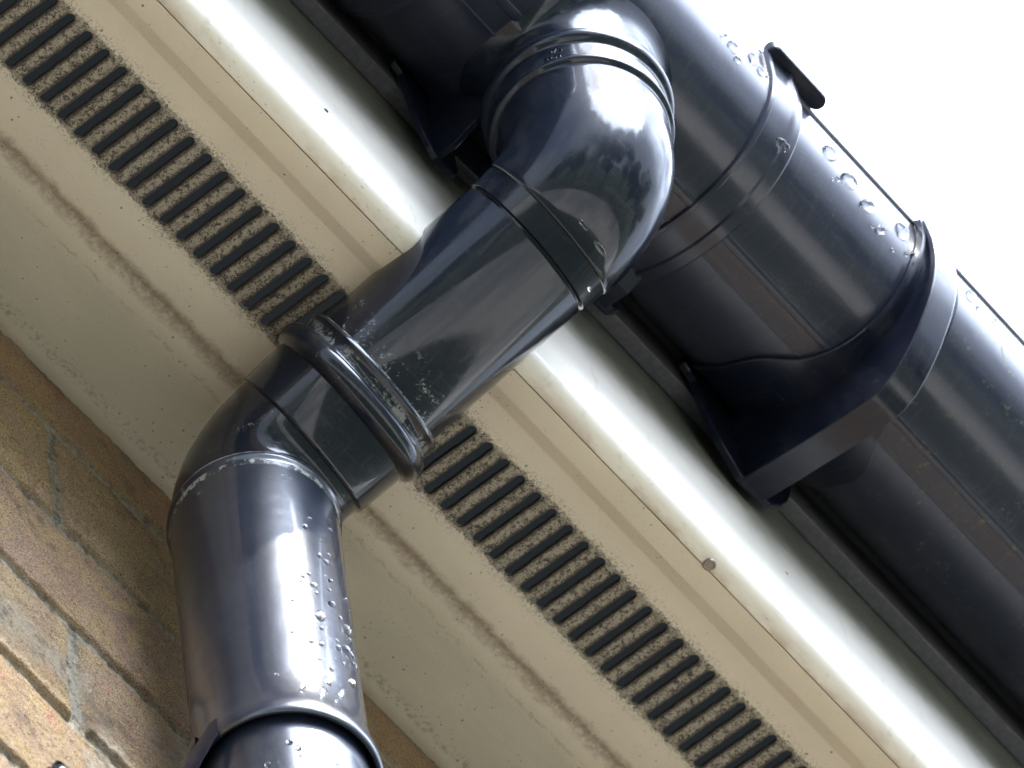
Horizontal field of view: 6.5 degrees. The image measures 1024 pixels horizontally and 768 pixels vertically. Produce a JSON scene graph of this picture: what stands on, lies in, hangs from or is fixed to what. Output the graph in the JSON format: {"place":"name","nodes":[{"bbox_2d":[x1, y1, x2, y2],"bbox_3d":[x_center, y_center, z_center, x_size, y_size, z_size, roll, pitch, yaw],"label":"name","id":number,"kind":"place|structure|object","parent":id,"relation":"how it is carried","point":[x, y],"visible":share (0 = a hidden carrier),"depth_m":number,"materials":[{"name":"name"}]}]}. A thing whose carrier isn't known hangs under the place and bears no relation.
{"place":"outdoors","nodes":[
{"label":"outdoors","id":0,"kind":"place"},
{"bbox_2d":[0,0,1023,767],"bbox_3d":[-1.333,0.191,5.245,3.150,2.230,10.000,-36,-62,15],"label":"soffit vent","id":1,"kind":"structure","parent":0,"point":[466,432],"depth_m":4.08,"materials":[{"name":"plastic"}]},
{"bbox_2d":[158,0,1023,767],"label":"fascia board","id":2,"kind":"object","parent":1,"relation":"attached to","point":[866,646],"visible":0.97,"depth_m":3.85,"materials":[{"name":"white plastic"}]},
{"bbox_2d":[0,0,898,767],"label":"soffit board","id":3,"kind":"object","parent":2,"relation":"attached to","point":[138,332],"visible":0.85,"depth_m":3.79,"materials":[{"name":"beige plastic"}]},
{"bbox_2d":[171,313,434,522],"bbox_3d":[-0.087,0.032,3.736,0.113,0.109,0.083,-36,-62,15],"label":"pipe bend","id":4,"kind":"object","parent":3,"relation":"attached to","point":[324,397],"visible":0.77,"depth_m":3.71,"materials":[{"name":"black plastic"}]},
{"bbox_2d":[325,188,578,438],"bbox_3d":[-0.035,-0.020,3.746,0.125,0.104,0.068,-30,-61,12],"label":"offset pipe","id":5,"kind":"object","parent":4,"relation":"attached to","point":[463,304],"visible":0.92,"depth_m":3.72,"materials":[{"name":"black plastic"}]},
{"bbox_2d":[678,218,958,508],"bbox_3d":[0.145,-0.008,3.935,0.118,0.104,0.083,-36,-62,15],"label":"gutter bracket","id":6,"kind":"object","parent":2,"relation":"attached to","point":[777,427],"visible":1,"depth_m":3.91,"materials":[{"name":"black plastic"}]},
{"bbox_2d":[627,97,1023,711],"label":"gutter","id":7,"kind":"object","parent":6,"relation":"on","point":[803,260],"visible":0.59,"depth_m":3.94,"materials":[{"name":"black plastic"}]},
{"bbox_2d":[334,0,825,314],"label":"gutter outlet","id":8,"kind":"object","parent":7,"relation":"attached to","point":[734,120],"visible":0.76,"depth_m":3.85,"materials":[{"name":"black plastic"}]},
{"bbox_2d":[472,28,674,309],"bbox_3d":[0.026,-0.080,3.769,0.099,0.115,0.082,-36,-62,15],"label":"pipe bend","id":9,"kind":"object","parent":8,"relation":"hanging from","point":[577,124],"visible":0.98,"depth_m":3.74,"materials":[{"name":"black plastic"}]},
{"bbox_2d":[579,220,587,230],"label":"water droplet","id":10,"kind":"object","parent":9,"relation":"attached to","point":[583,225],"visible":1,"depth_m":3.72,"materials":[{"name":"white"}]},
{"bbox_2d":[594,240,605,255],"bbox_3d":[0.036,-0.056,3.727,0.003,0.002,0.010,-36,-62,15],"label":"water droplet","id":11,"kind":"object","parent":9,"relation":"attached to","point":[600,248],"visible":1,"depth_m":3.73,"materials":[{"name":"white"}]},
{"bbox_2d":[728,40,738,53],"bbox_3d":[0.095,-0.144,3.877,0.003,0.005,0.007,-36,-62,15],"label":"water droplet","id":12,"kind":"object","parent":8,"relation":"attached to","point":[733,46],"visible":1,"depth_m":3.88,"materials":[{"name":"white"}]},
{"bbox_2d":[734,56,741,63],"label":"water droplet","id":13,"kind":"object","parent":8,"relation":"attached to","point":[737,59],"visible":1,"depth_m":3.87,"materials":[{"name":"white"}]},
{"bbox_2d":[749,52,758,65],"bbox_3d":[0.104,-0.139,3.889,0.003,0.006,0.006,-36,-62,15],"label":"water droplet","id":14,"kind":"object","parent":8,"relation":"attached to","point":[754,58],"visible":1,"depth_m":3.89,"materials":[{"name":"white"}]},
{"bbox_2d":[758,66,764,75],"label":"water droplet","id":15,"kind":"object","parent":8,"relation":"attached to","point":[761,70],"visible":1,"depth_m":3.89,"materials":[{"name":"white"}]},
{"bbox_2d":[777,138,789,151],"bbox_3d":[0.116,-0.102,3.879,0.004,0.005,0.008,-36,-62,15],"label":"water droplet","id":16,"kind":"object","parent":8,"relation":"attached to","point":[782,143],"visible":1,"depth_m":3.88,"materials":[{"name":"white"}]},
{"bbox_2d":[824,145,837,160],"bbox_3d":[0.138,-0.100,3.913,0.004,0.006,0.008,-36,-62,15],"label":"water droplet","id":17,"kind":"object","parent":7,"relation":"attached to","point":[831,151],"visible":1,"depth_m":3.91,"materials":[{"name":"white"}]},
{"bbox_2d":[842,172,856,188],"bbox_3d":[0.146,-0.088,3.916,0.004,0.006,0.010,-36,-62,15],"label":"water droplet","id":18,"kind":"object","parent":7,"relation":"attached to","point":[850,179],"visible":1,"depth_m":3.91,"materials":[{"name":"white"}]},
{"bbox_2d":[861,199,875,212],"bbox_3d":[0.154,-0.077,3.919,0.004,0.006,0.009,-36,-62,15],"label":"water droplet","id":19,"kind":"object","parent":7,"relation":"attached to","point":[868,204],"visible":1,"depth_m":3.92,"materials":[{"name":"white"}]},
{"bbox_2d":[876,225,885,233],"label":"water droplet","id":20,"kind":"object","parent":7,"relation":"attached to","point":[880,229],"visible":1,"depth_m":3.92,"materials":[{"name":"white"}]},
{"bbox_2d":[896,222,909,239],"bbox_3d":[0.170,-0.066,3.936,0.004,0.008,0.008,-36,-62,15],"label":"water droplet","id":21,"kind":"object","parent":7,"relation":"attached to","point":[904,232],"visible":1,"depth_m":3.93,"materials":[{"name":"white"}]},
{"bbox_2d":[966,290,975,301],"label":"water droplet","id":22,"kind":"object","parent":7,"relation":"attached to","point":[971,295],"visible":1,"depth_m":3.96,"materials":[{"name":"white"}]},
{"bbox_2d":[992,318,998,325],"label":"water droplet","id":23,"kind":"object","parent":7,"relation":"attached to","point":[995,320],"visible":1,"depth_m":3.98,"materials":[{"name":"white"}]},
{"bbox_2d":[715,0,1023,338],"label":"sky","id":24,"kind":"structure","parent":0,"point":[927,96],"materials":[{"name":"white"}]},
{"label":"path","id":25,"kind":"structure","parent":0,"visible":0},
{"bbox_2d":[0,330,438,767],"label":"brick wall","id":26,"kind":"structure","parent":25,"relation":"on","point":[91,668],"depth_m":3.65,"materials":[{"name":"beige brick"}]},
{"bbox_2d":[47,718,217,767],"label":"pipe clip","id":27,"kind":"object","parent":26,"relation":"attached to","point":[196,751],"visible":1,"depth_m":3.53,"materials":[{"name":"black plastic"}]},
{"bbox_2d":[199,713,370,767],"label":"downpipe","id":28,"kind":"object","parent":26,"relation":"attached to","point":[259,742],"visible":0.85,"depth_m":3.52,"materials":[{"name":"black plastic"}]},
{"bbox_2d":[166,451,382,767],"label":"pipe socket","id":29,"kind":"object","parent":28,"relation":"attached to","point":[245,547],"visible":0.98,"depth_m":3.61,"materials":[{"name":"black plastic"}]},
{"bbox_2d":[310,582,317,587],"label":"water droplet","id":30,"kind":"object","parent":29,"relation":"attached to","point":[313,584],"visible":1,"depth_m":3.62,"materials":[{"name":"white"}]},
{"bbox_2d":[315,610,325,620],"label":"water droplet","id":31,"kind":"object","parent":29,"relation":"attached to","point":[320,615],"visible":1,"depth_m":3.60,"materials":[{"name":"white"}]},
{"bbox_2d":[325,678,331,685],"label":"water droplet","id":32,"kind":"object","parent":29,"relation":"attached to","point":[328,681],"visible":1,"depth_m":3.55,"materials":[{"name":"white"}]},
{"bbox_2d":[328,601,334,606],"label":"water droplet","id":33,"kind":"object","parent":29,"relation":"attached to","point":[331,603],"visible":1,"depth_m":3.61,"materials":[{"name":"white"}]},
{"bbox_2d":[342,645,349,654],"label":"water droplet","id":34,"kind":"object","parent":29,"relation":"attached to","point":[346,648],"visible":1,"depth_m":3.59,"materials":[{"name":"white"}]},
{"bbox_2d":[343,624,350,635],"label":"water droplet","id":35,"kind":"object","parent":29,"relation":"attached to","point":[347,628],"visible":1,"depth_m":3.61,"materials":[{"name":"white"}]},
{"bbox_2d":[348,679,354,687],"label":"water droplet","id":36,"kind":"object","parent":29,"relation":"attached to","point":[351,682],"visible":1,"depth_m":3.56,"materials":[{"name":"white"}]},
{"bbox_2d":[349,651,353,659],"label":"water droplet","id":37,"kind":"object","parent":29,"relation":"attached to","point":[351,654],"visible":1,"depth_m":3.59,"materials":[{"name":"white"}]},
{"bbox_2d":[351,662,356,669],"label":"water droplet","id":38,"kind":"object","parent":29,"relation":"attached to","point":[354,664],"visible":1,"depth_m":3.59,"materials":[{"name":"white"}]},
{"bbox_2d":[294,745,301,750],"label":"water droplet","id":39,"kind":"object","parent":28,"relation":"attached to","point":[298,747],"visible":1,"depth_m":3.51,"materials":[{"name":"white"}]}
]}

